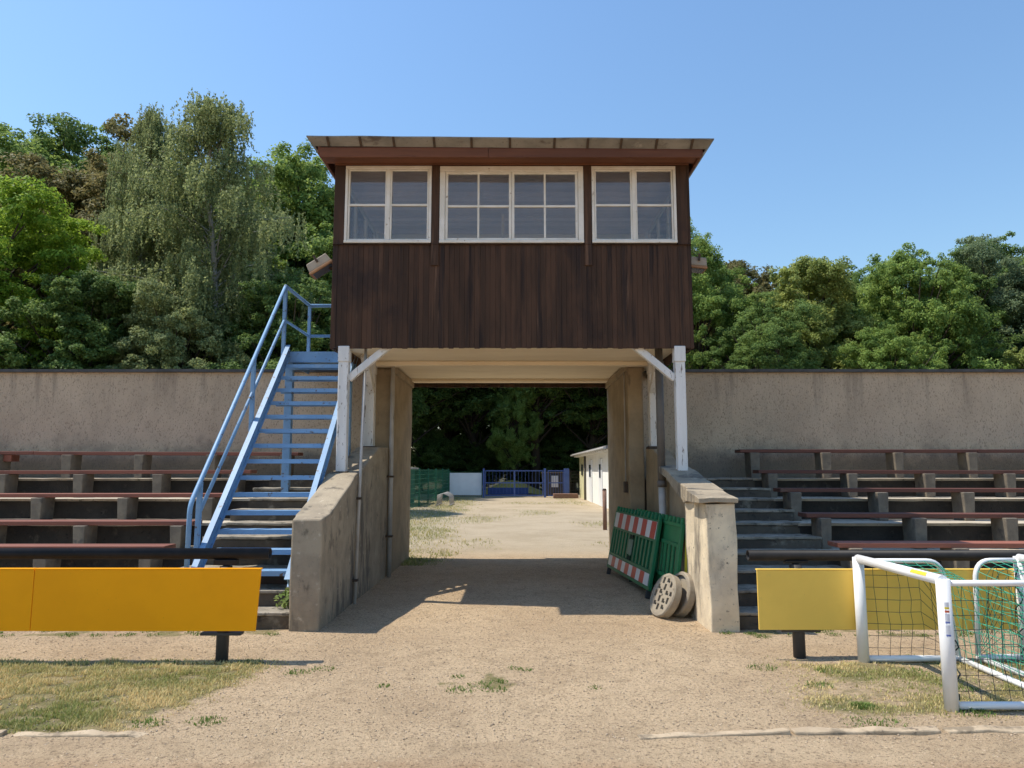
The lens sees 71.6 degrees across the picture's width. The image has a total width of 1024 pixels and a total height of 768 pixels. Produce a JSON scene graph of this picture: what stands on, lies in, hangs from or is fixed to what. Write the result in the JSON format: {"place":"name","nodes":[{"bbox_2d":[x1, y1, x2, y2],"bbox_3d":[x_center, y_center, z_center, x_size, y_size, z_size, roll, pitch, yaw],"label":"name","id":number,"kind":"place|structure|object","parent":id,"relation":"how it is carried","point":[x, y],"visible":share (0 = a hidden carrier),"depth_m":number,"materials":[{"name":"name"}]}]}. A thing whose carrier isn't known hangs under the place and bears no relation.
{"place":"outdoors","nodes":[
{"label":"outdoors","id":0,"kind":"place"},
{"bbox_2d":[400,497,608,565],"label":"yard grass","id":1,"kind":"structure","parent":0,"point":[431,531],"depth_m":21.09,"materials":[{"name":"plant"}]},
{"bbox_2d":[0,472,1023,743],"bbox_3d":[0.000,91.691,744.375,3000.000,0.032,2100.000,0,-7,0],"label":"ground","id":2,"kind":"structure","parent":0,"point":[556,542],"depth_m":5.96,"materials":[{"name":"beige sand"}]},
{"bbox_2d":[0,121,86,324],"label":"broadleaf tree","id":3,"kind":"object","parent":2,"relation":"on","point":[13,146],"visible":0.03,"depth_m":37.44,"materials":[{"name":"green plant"}]},
{"bbox_2d":[0,173,109,368],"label":"lime tree","id":4,"kind":"object","parent":2,"relation":"on","point":[58,247],"visible":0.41,"depth_m":25.35,"materials":[{"name":"green plant"}]},
{"bbox_2d":[0,729,145,737],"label":"edging stones","id":5,"kind":"object","parent":2,"relation":"on","point":[97,733],"visible":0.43,"depth_m":4.29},
{"bbox_2d":[16,112,142,297],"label":"broadleaf tree","id":6,"kind":"object","parent":2,"relation":"on","point":[73,141],"visible":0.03,"depth_m":40.23,"materials":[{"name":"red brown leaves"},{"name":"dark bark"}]},
{"bbox_2d":[0,269,163,368],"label":"broadleaf tree","id":7,"kind":"object","parent":2,"relation":"on","point":[93,352],"visible":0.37,"depth_m":23.37,"materials":[{"name":"green plant"}]},
{"bbox_2d":[0,113,242,361],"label":"broadleaf tree","id":8,"kind":"object","parent":2,"relation":"on","point":[82,192],"visible":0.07,"depth_m":31.57,"materials":[{"name":"green plant"}]},
{"bbox_2d":[0,548,271,661],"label":"barrier rail","id":9,"kind":"object","parent":2,"relation":"on","point":[221,603],"visible":1,"depth_m":5.97,"materials":[{"name":"yellow metal"}]},
{"bbox_2d":[81,101,192,344],"bbox_3d":[-15.309,-3.233,28.967,4.922,17.255,5.048,-6,-9,42],"label":"weeping birch","id":10,"kind":"object","parent":2,"relation":"on","point":[149,129],"visible":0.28,"depth_m":28.68,"materials":[{"name":"green plant"}]},
{"bbox_2d":[0,477,324,629],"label":"concrete terrace","id":11,"kind":"structure","parent":2,"relation":"on","point":[270,615],"depth_m":9.60,"materials":[{"name":"grey concrete"}]},
{"bbox_2d":[0,544,175,567],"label":"terrace bench","id":12,"kind":"object","parent":11,"relation":"on","point":[56,563],"visible":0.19,"depth_m":8.01,"materials":[{"name":"red paint"}]},
{"bbox_2d":[0,520,201,547],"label":"terrace bench","id":13,"kind":"object","parent":11,"relation":"on","point":[85,531],"visible":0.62,"depth_m":8.86,"materials":[{"name":"red paint"}]},
{"bbox_2d":[0,493,221,520],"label":"terrace bench","id":14,"kind":"object","parent":11,"relation":"on","point":[42,506],"visible":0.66,"depth_m":9.73,"materials":[{"name":"red paint"}]},
{"bbox_2d":[0,470,256,497],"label":"terrace bench","id":15,"kind":"object","parent":11,"relation":"on","point":[83,481],"visible":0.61,"depth_m":10.59,"materials":[{"name":"red paint"}]},
{"bbox_2d":[0,451,302,477],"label":"terrace bench","id":16,"kind":"object","parent":11,"relation":"on","point":[73,460],"visible":0.71,"depth_m":11.46,"materials":[{"name":"red paint"}]},
{"bbox_2d":[184,284,357,587],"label":"metal staircase","id":17,"kind":"structure","parent":11,"relation":"on","point":[289,363],"depth_m":9.12,"materials":[{"name":"blue metal"}]},
{"bbox_2d":[273,587,289,608],"bbox_3d":[-2.358,2.237,7.399,0.225,0.237,0.251,-5,-9,38],"label":"weed plant","id":18,"kind":"object","parent":11,"relation":"on","point":[284,600],"visible":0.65,"depth_m":7.39,"materials":[{"name":"green plant"}]},
{"bbox_2d":[102,275,251,368],"bbox_3d":[-11.504,0.593,24.587,5.075,8.379,5.157,2,-7,-16],"label":"broadleaf tree","id":19,"kind":"object","parent":2,"relation":"on","point":[161,327],"visible":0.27,"depth_m":24.04,"materials":[{"name":"green plant"}]},
{"bbox_2d":[0,369,362,477],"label":"stand wall","id":20,"kind":"structure","parent":2,"relation":"on","point":[114,410],"depth_m":12.02,"materials":[{"name":"concrete"}]},
{"bbox_2d":[83,88,319,367],"bbox_3d":[-11.970,-3.314,28.297,8.487,17.255,8.703,3,-7,-23],"label":"weeping birch","id":21,"kind":"object","parent":2,"relation":"on","point":[215,126],"visible":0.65,"depth_m":27.22,"materials":[{"name":"green plant"}]},
{"bbox_2d":[165,144,244,334],"bbox_3d":[-18.799,-3.375,37.511,11.078,19.964,9.991,-2,-7,19],"label":"broadleaf tree","id":22,"kind":"object","parent":2,"relation":"on","point":[207,227],"depth_m":35.92,"materials":[{"name":"green plant"}]},
{"bbox_2d":[209,177,310,276],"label":"broadleaf tree","id":23,"kind":"object","parent":2,"relation":"on","point":[291,263],"depth_m":45.21,"materials":[{"name":"green plant"}]},
{"bbox_2d":[182,267,356,368],"bbox_3d":[-8.348,0.332,26.876,8.040,9.533,7.481,1,-7,-9],"label":"broadleaf tree","id":24,"kind":"object","parent":2,"relation":"on","point":[295,341],"visible":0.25,"depth_m":25.83,"materials":[{"name":"green plant"}]},
{"bbox_2d":[215,138,412,398],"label":"broadleaf tree","id":25,"kind":"object","parent":2,"relation":"on","point":[295,178],"visible":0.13,"depth_m":43.43,"materials":[{"name":"green plant"}]},
{"bbox_2d":[289,447,388,631],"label":"parapet wall","id":26,"kind":"structure","parent":2,"relation":"on","point":[322,563],"depth_m":8.01,"materials":[{"name":"concrete"}]},
{"bbox_2d":[352,349,366,603],"bbox_3d":[-1.893,1.050,8.888,0.065,3.294,0.418,0,-7,0],"label":"wall pipe","id":27,"kind":"object","parent":26,"relation":"attached to","point":[359,499],"depth_m":8.82,"materials":[{"name":"metal"}]},
{"bbox_2d":[306,135,713,472],"bbox_3d":[-0.022,-0.771,11.250,5.105,4.395,5.288,0,-7,0],"label":"viewing cabin","id":28,"kind":"object","parent":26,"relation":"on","point":[504,262],"visible":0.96,"depth_m":9.22,"materials":[{"name":"brown wood"}]},
{"bbox_2d":[306,253,332,279],"bbox_3d":[-2.502,-1.555,9.411,0.394,0.308,0.263,0,-7,0],"label":"floodlight","id":29,"kind":"object","parent":28,"relation":"attached to","point":[320,266],"visible":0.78,"depth_m":9.31,"materials":[{"name":"metal"}]},
{"bbox_2d":[350,188,375,238],"bbox_3d":[-2.312,-2.177,10.790,0.065,1.055,2.180,0,-7,0],"label":"curtain","id":30,"kind":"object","parent":28,"relation":"in","point":[361,227],"depth_m":10.75,"materials":[{"name":"white fabric"}]},
{"bbox_2d":[344,166,431,243],"bbox_3d":[-1.621,-2.351,9.330,1.133,1.050,0.100,0,-7,0],"label":"window","id":31,"kind":"structure","parent":28,"relation":"in","point":[389,170],"depth_m":9.32,"materials":[{"name":"white paint"}]},
{"bbox_2d":[439,166,583,243],"bbox_3d":[-0.005,-2.349,9.330,1.886,1.045,0.100,0,-7,0],"label":"window","id":32,"kind":"structure","parent":28,"relation":"in","point":[445,171],"depth_m":9.32,"materials":[{"name":"white paint"}]},
{"bbox_2d":[591,166,677,243],"bbox_3d":[1.599,-2.349,9.330,1.107,1.045,0.100,0,-7,0],"label":"window","id":33,"kind":"structure","parent":28,"relation":"in","point":[632,170],"depth_m":9.32,"materials":[{"name":"white paint"}]},
{"bbox_2d":[648,193,671,238],"bbox_3d":[2.312,-2.177,10.790,0.065,1.055,2.180,0,-7,0],"label":"curtain","id":34,"kind":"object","parent":28,"relation":"in","point":[660,228],"depth_m":10.82,"materials":[{"name":"white fabric"}]},
{"bbox_2d":[654,348,666,569],"bbox_3d":[1.970,1.107,9.355,0.121,3.290,0.124,0,-7,0],"label":"drain pipe","id":35,"kind":"object","parent":28,"relation":"attached to","point":[661,481],"visible":0.53,"depth_m":9.37,"materials":[{"name":"grey metal"}]},
{"bbox_2d":[691,253,707,273],"bbox_3d":[2.452,-1.594,9.556,0.294,0.261,0.263,0,-7,0],"label":"floodlight","id":36,"kind":"object","parent":28,"relation":"attached to","point":[699,263],"visible":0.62,"depth_m":9.45,"materials":[{"name":"metal"}]},
{"bbox_2d":[272,187,429,426],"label":"broadleaf tree","id":37,"kind":"object","parent":2,"relation":"on","point":[416,393],"visible":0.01,"depth_m":45.93,"materials":[{"name":"green plant"}]},
{"bbox_2d":[375,367,413,575],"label":"gate pillar","id":38,"kind":"structure","parent":2,"relation":"on","point":[404,384],"depth_m":11.76,"materials":[{"name":"beige concrete"}]},
{"bbox_2d":[385,367,394,576],"bbox_3d":[-1.870,1.302,10.923,0.110,3.280,0.098,0,-7,0],"label":"wall pipe","id":39,"kind":"object","parent":38,"relation":"attached to","point":[389,536],"depth_m":10.89,"materials":[{"name":"metal"}]},
{"bbox_2d":[410,467,418,490],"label":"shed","id":40,"kind":"structure","parent":2,"relation":"on","point":[412,485],"depth_m":33.90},
{"bbox_2d":[410,468,448,507],"bbox_3d":[-3.950,5.074,35.145,0.062,1.770,13.468,0,-7,2],"label":"fence","id":41,"kind":"object","parent":2,"relation":"on","point":[429,493],"visible":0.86,"depth_m":33.76,"materials":[{"name":"green metal"}]},
{"bbox_2d":[411,426,464,491],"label":"bush","id":42,"kind":"object","parent":2,"relation":"on","point":[430,445],"visible":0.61,"depth_m":50.84,"materials":[{"name":"green plant"}]},
{"bbox_2d":[419,389,464,489],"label":"woodland tree","id":43,"kind":"object","parent":2,"relation":"on","point":[448,433],"visible":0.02,"depth_m":55.21,"materials":[{"name":"green plant"}]},
{"bbox_2d":[411,387,478,445],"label":"woodland tree","id":44,"kind":"object","parent":2,"relation":"on","point":[438,418],"visible":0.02,"depth_m":50.22,"materials":[{"name":"green plant"}]},
{"bbox_2d":[436,492,454,505],"bbox_3d":[-3.050,5.269,32.704,0.650,0.566,2.600,0,-7,0],"label":"bicycle rack","id":45,"kind":"object","parent":2,"relation":"on","point":[451,498],"visible":0.99,"depth_m":32.45,"materials":[{"name":"grey metal"}]},
{"bbox_2d":[411,422,495,464],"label":"bush","id":46,"kind":"object","parent":2,"relation":"on","point":[485,429],"visible":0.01,"depth_m":57.31,"materials":[{"name":"green plant"}]},
{"bbox_2d":[425,387,503,471],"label":"woodland tree","id":47,"kind":"object","parent":2,"relation":"on","point":[470,424],"visible":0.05,"depth_m":51.53,"materials":[{"name":"green plant"}]},
{"bbox_2d":[449,471,481,496],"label":"banner fence","id":48,"kind":"object","parent":2,"relation":"on","point":[462,484],"visible":0.93,"depth_m":41.86,"materials":[{"name":"white plastic"}]},
{"bbox_2d":[437,432,502,486],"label":"bush","id":49,"kind":"object","parent":2,"relation":"on","point":[485,460],"visible":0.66,"depth_m":51.69,"materials":[{"name":"green plant"}]},
{"bbox_2d":[452,388,558,473],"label":"woodland tree","id":50,"kind":"object","parent":2,"relation":"on","point":[546,420],"depth_m":57.19,"materials":[{"name":"green plant"}]},
{"bbox_2d":[488,483,527,494],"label":"banner","id":51,"kind":"object","parent":2,"relation":"on","point":[506,490],"visible":0.76,"depth_m":44.50,"materials":[{"name":"blue metal"}]},
{"bbox_2d":[0,630,1017,727],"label":"weed tufts","id":52,"kind":"object","parent":2,"relation":"on","point":[864,704],"visible":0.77,"depth_m":5.30,"materials":[{"name":"green plant"}]},
{"bbox_2d":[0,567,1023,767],"bbox_3d":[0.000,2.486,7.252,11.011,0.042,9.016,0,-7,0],"label":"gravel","id":53,"kind":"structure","parent":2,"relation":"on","point":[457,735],"depth_m":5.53,"materials":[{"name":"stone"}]},
{"bbox_2d":[482,480,541,493],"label":"sand heap","id":54,"kind":"object","parent":2,"relation":"on","point":[521,485],"visible":0.5,"depth_m":46.69,"materials":[{"name":"plant"}]},
{"bbox_2d":[485,387,543,479],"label":"broadleaf tree","id":55,"kind":"object","parent":2,"relation":"on","point":[511,441],"visible":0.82,"depth_m":47.36,"materials":[{"name":"green plant"}]},
{"bbox_2d":[483,431,555,485],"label":"bush","id":56,"kind":"object","parent":2,"relation":"on","point":[522,476],"visible":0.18,"depth_m":51.92,"materials":[{"name":"green plant"}]},
{"bbox_2d":[479,422,560,475],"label":"bush","id":57,"kind":"object","parent":2,"relation":"on","point":[543,432],"depth_m":58.28,"materials":[{"name":"green plant"}]},
{"bbox_2d":[483,469,568,497],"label":"metal gate","id":58,"kind":"structure","parent":2,"relation":"on","point":[565,482],"depth_m":41.56,"materials":[{"name":"blue metal"}]},
{"bbox_2d":[467,387,597,488],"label":"woodland tree","id":59,"kind":"object","parent":2,"relation":"on","point":[541,402],"visible":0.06,"depth_m":49.53,"materials":[{"name":"green plant"}]},
{"bbox_2d":[516,426,587,486],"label":"bush","id":60,"kind":"object","parent":2,"relation":"on","point":[559,448],"visible":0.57,"depth_m":51.36,"materials":[{"name":"green plant"}]},
{"bbox_2d":[542,409,583,489],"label":"woodland tree","id":61,"kind":"object","parent":2,"relation":"on","point":[571,483],"depth_m":56.62,"materials":[{"name":"green plant"}]},
{"bbox_2d":[553,493,577,497],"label":"block step","id":62,"kind":"object","parent":2,"relation":"on","point":[565,495],"visible":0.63,"depth_m":40.13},
{"bbox_2d":[534,387,607,449],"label":"woodland tree","id":63,"kind":"object","parent":2,"relation":"on","point":[588,418],"visible":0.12,"depth_m":50.11,"materials":[{"name":"green plant"}]},
{"bbox_2d":[541,421,606,488],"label":"bush","id":64,"kind":"object","parent":2,"relation":"on","point":[578,427],"visible":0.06,"depth_m":55.87,"materials":[{"name":"green plant"}]},
{"bbox_2d":[569,470,579,496],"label":"fence","id":65,"kind":"object","parent":2,"relation":"on","point":[571,474],"visible":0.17,"depth_m":41.78,"materials":[{"name":"grey metal"}]},
{"bbox_2d":[565,423,607,479],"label":"bush","id":66,"kind":"object","parent":2,"relation":"on","point":[580,444],"visible":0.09,"depth_m":51.81,"materials":[{"name":"green plant"}]},
{"bbox_2d":[570,445,608,508],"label":"white house","id":67,"kind":"structure","parent":2,"relation":"on","point":[593,467],"depth_m":34.03,"materials":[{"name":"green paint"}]},
{"bbox_2d":[589,460,592,501],"bbox_3d":[3.967,4.901,35.921,0.063,2.100,1.300,0,-7,0],"label":"door","id":68,"kind":"structure","parent":67,"relation":"in","point":[590,461],"depth_m":35.67,"materials":[{"name":"white paint"}]},
{"bbox_2d":[598,459,602,506],"bbox_3d":[3.967,4.408,31.851,0.063,2.100,1.100,0,-7,0],"label":"door","id":69,"kind":"structure","parent":67,"relation":"in","point":[599,460],"depth_m":31.69,"materials":[{"name":"white paint"}]},
{"bbox_2d":[602,489,606,529],"bbox_3d":[2.500,3.423,19.127,0.120,1.200,0.120,0,-7,0],"label":"bollard","id":70,"kind":"object","parent":2,"relation":"on","point":[604,492],"visible":0.83,"depth_m":19.09,"materials":[{"name":"metal"}]},
{"bbox_2d":[605,367,644,558],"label":"gate pillar","id":71,"kind":"structure","parent":2,"relation":"on","point":[633,498],"depth_m":11.18,"materials":[{"name":"beige concrete"}]},
{"bbox_2d":[623,373,627,492],"bbox_3d":[1.771,0.723,11.174,0.052,1.950,0.120,0,-7,0],"label":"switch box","id":72,"kind":"object","parent":71,"relation":"attached to","point":[625,486],"visible":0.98,"depth_m":11.15,"materials":[{"name":"metal"}]},
{"bbox_2d":[606,506,661,598],"bbox_3d":[1.687,2.306,10.030,0.062,1.050,2.261,11,-8,-4],"label":"road barrier","id":73,"kind":"object","parent":2,"relation":"on","point":[638,525],"visible":1,"depth_m":9.80,"materials":[{"name":"green plastic"}]},
{"bbox_2d":[629,508,684,587],"bbox_3d":[1.855,2.211,9.282,0.062,1.050,2.157,8,-7,-3],"label":"road barrier","id":74,"kind":"object","parent":2,"relation":"on","point":[672,532],"visible":0.38,"depth_m":8.69,"materials":[{"name":"green plastic"}]},
{"bbox_2d":[650,573,681,618],"bbox_3d":[1.690,2.333,7.807,0.104,0.491,0.490,25,-13,-11],"label":"concrete disc","id":75,"kind":"object","parent":2,"relation":"on","point":[666,595],"visible":1,"depth_m":7.72,"materials":[{"name":"grey concrete"}]},
{"bbox_2d":[673,571,695,617],"bbox_3d":[1.870,2.329,7.857,0.104,0.491,0.490,20,-11,-12],"label":"concrete disc","id":76,"kind":"object","parent":2,"relation":"on","point":[686,603],"visible":0.66,"depth_m":7.70,"materials":[{"name":"grey concrete"}]},
{"bbox_2d":[684,538,687,572],"bbox_3d":[2.002,2.167,8.164,0.094,0.862,0.026,1,-7,-10],"label":"yellow batten","id":77,"kind":"object","parent":2,"relation":"on","point":[686,570],"visible":0.21,"depth_m":8.17,"materials":[{"name":"yellow wood"}]},
{"bbox_2d":[646,449,739,631],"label":"parapet wall","id":78,"kind":"structure","parent":2,"relation":"on","point":[701,504],"depth_m":7.30,"materials":[{"name":"concrete"}]},
{"bbox_2d":[667,217,769,368],"bbox_3d":[9.590,-1.422,38.563,8.427,16.137,7.601,-2,-7,17],"label":"broadleaf tree","id":79,"kind":"object","parent":2,"relation":"on","point":[709,300],"visible":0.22,"depth_m":36.59,"materials":[{"name":"green plant"}]},
{"bbox_2d":[692,247,823,368],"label":"broadleaf tree","id":80,"kind":"object","parent":2,"relation":"on","point":[763,282],"visible":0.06,"depth_m":43.85,"materials":[{"name":"green plant"}]},
{"bbox_2d":[694,291,826,368],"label":"broadleaf tree","id":81,"kind":"object","parent":2,"relation":"on","point":[757,353],"visible":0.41,"depth_m":32.89,"materials":[{"name":"green plant"}]},
{"bbox_2d":[721,254,881,368],"bbox_3d":[15.185,-0.301,37.416,8.184,13.511,8.315,-2,-7,15],"label":"broadleaf tree","id":82,"kind":"object","parent":2,"relation":"on","point":[824,281],"visible":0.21,"depth_m":36.09,"materials":[{"name":"green plant"}]},
{"bbox_2d":[772,284,853,347],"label":"broadleaf tree","id":83,"kind":"object","parent":2,"relation":"on","point":[799,291],"visible":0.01,"depth_m":44.69,"materials":[{"name":"green plant"}]},
{"bbox_2d":[636,725,1023,739],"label":"edging stones","id":84,"kind":"object","parent":2,"relation":"on","point":[880,730],"visible":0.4,"depth_m":4.34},
{"bbox_2d":[642,369,1023,509],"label":"stand wall","id":85,"kind":"structure","parent":2,"relation":"on","point":[730,412],"depth_m":12.02,"materials":[{"name":"concrete"}]},
{"bbox_2d":[645,477,1023,629],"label":"concrete terrace","id":86,"kind":"structure","parent":2,"relation":"on","point":[764,520],"depth_m":9.60,"materials":[{"name":"grey concrete"}]},
{"bbox_2d":[735,449,1023,477],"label":"terrace bench","id":87,"kind":"object","parent":86,"relation":"on","point":[967,459],"visible":0.93,"depth_m":11.46,"materials":[{"name":"red paint"}]},
{"bbox_2d":[753,470,1023,497],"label":"terrace bench","id":88,"kind":"object","parent":86,"relation":"on","point":[926,478],"visible":0.94,"depth_m":10.59,"materials":[{"name":"red paint"}]},
{"bbox_2d":[773,488,1023,520],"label":"terrace bench","id":89,"kind":"object","parent":86,"relation":"on","point":[963,500],"visible":0.93,"depth_m":9.73,"materials":[{"name":"red paint"}]},
{"bbox_2d":[798,512,1023,548],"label":"terrace bench","id":90,"kind":"object","parent":86,"relation":"on","point":[1004,526],"visible":0.85,"depth_m":8.87,"materials":[{"name":"red paint"}]},
{"bbox_2d":[827,541,1023,567],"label":"terrace bench","id":91,"kind":"object","parent":86,"relation":"on","point":[941,545],"visible":0.63,"depth_m":8.01,"materials":[{"name":"red paint"}]},
{"bbox_2d":[840,264,906,333],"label":"broadleaf tree","id":92,"kind":"object","parent":2,"relation":"on","point":[856,276],"visible":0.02,"depth_m":46.89,"materials":[{"name":"green plant"}]},
{"bbox_2d":[746,550,1023,658],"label":"barrier rail","id":93,"kind":"object","parent":2,"relation":"on","point":[796,599],"visible":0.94,"depth_m":6.10,"materials":[{"name":"yellow metal"}]},
{"bbox_2d":[831,324,946,368],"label":"broadleaf tree","id":94,"kind":"object","parent":2,"relation":"on","point":[871,354],"visible":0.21,"depth_m":32.44,"materials":[{"name":"green plant"}]},
{"bbox_2d":[823,242,1015,368],"bbox_3d":[20.933,-0.518,36.626,9.067,13.803,8.437,-4,-8,31],"label":"broadleaf tree","id":95,"kind":"object","parent":2,"relation":"on","point":[934,313],"visible":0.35,"depth_m":35.45,"materials":[{"name":"green plant"}]},
{"bbox_2d":[852,554,1023,711],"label":"training goal","id":96,"kind":"object","parent":2,"relation":"on","point":[949,656],"visible":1,"depth_m":5.22,"materials":[{"name":"white metal"}]},
{"bbox_2d":[886,248,1023,368],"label":"broadleaf tree","id":97,"kind":"object","parent":2,"relation":"on","point":[985,284],"visible":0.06,"depth_m":38.76,"materials":[{"name":"green plant"}]},
{"bbox_2d":[936,231,1023,296],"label":"broadleaf tree","id":98,"kind":"object","parent":2,"relation":"on","point":[1010,251],"visible":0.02,"depth_m":46.88,"materials":[{"name":"green plant"}]},
{"bbox_2d":[949,233,1023,368],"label":"broadleaf tree","id":99,"kind":"object","parent":2,"relation":"on","point":[978,260],"visible":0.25,"depth_m":39.47,"materials":[{"name":"green plant"}]},
{"bbox_2d":[973,554,1023,677],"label":"training goal","id":100,"kind":"object","parent":2,"relation":"on","point":[1017,561],"visible":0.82,"depth_m":5.99,"materials":[{"name":"white metal"}]},
{"bbox_2d":[993,266,1023,359],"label":"broadleaf tree","id":101,"kind":"object","parent":2,"relation":"on","point":[1021,297],"visible":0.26,"depth_m":38.73,"materials":[{"name":"green plant"}]},
{"bbox_2d":[998,330,1023,368],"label":"broadleaf tree","id":102,"kind":"object","parent":2,"relation":"on","point":[1012,354],"visible":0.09,"depth_m":33.63,"materials":[{"name":"green plant"}]},
{"bbox_2d":[0,736,1023,767],"bbox_3d":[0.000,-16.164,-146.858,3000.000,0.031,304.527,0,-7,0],"label":"running track","id":103,"kind":"structure","parent":0,"point":[786,753],"depth_m":4.02,"materials":[{"name":"beige sand"}]},
{"bbox_2d":[0,655,1023,733],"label":"grass","id":104,"kind":"structure","parent":0,"point":[163,668],"depth_m":5.23,"materials":[{"name":"green plant"}]},
{"bbox_2d":[0,0,1023,466],"label":"sky","id":105,"kind":"structure","parent":0,"point":[857,130],"materials":[{"name":"blue"}]},
{"bbox_2d":[541,472,562,495],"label":"gate","id":106,"kind":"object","parent":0,"point":[555,487],"visible":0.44,"depth_m":43.61,"materials":[{"name":"metal"}]}
]}

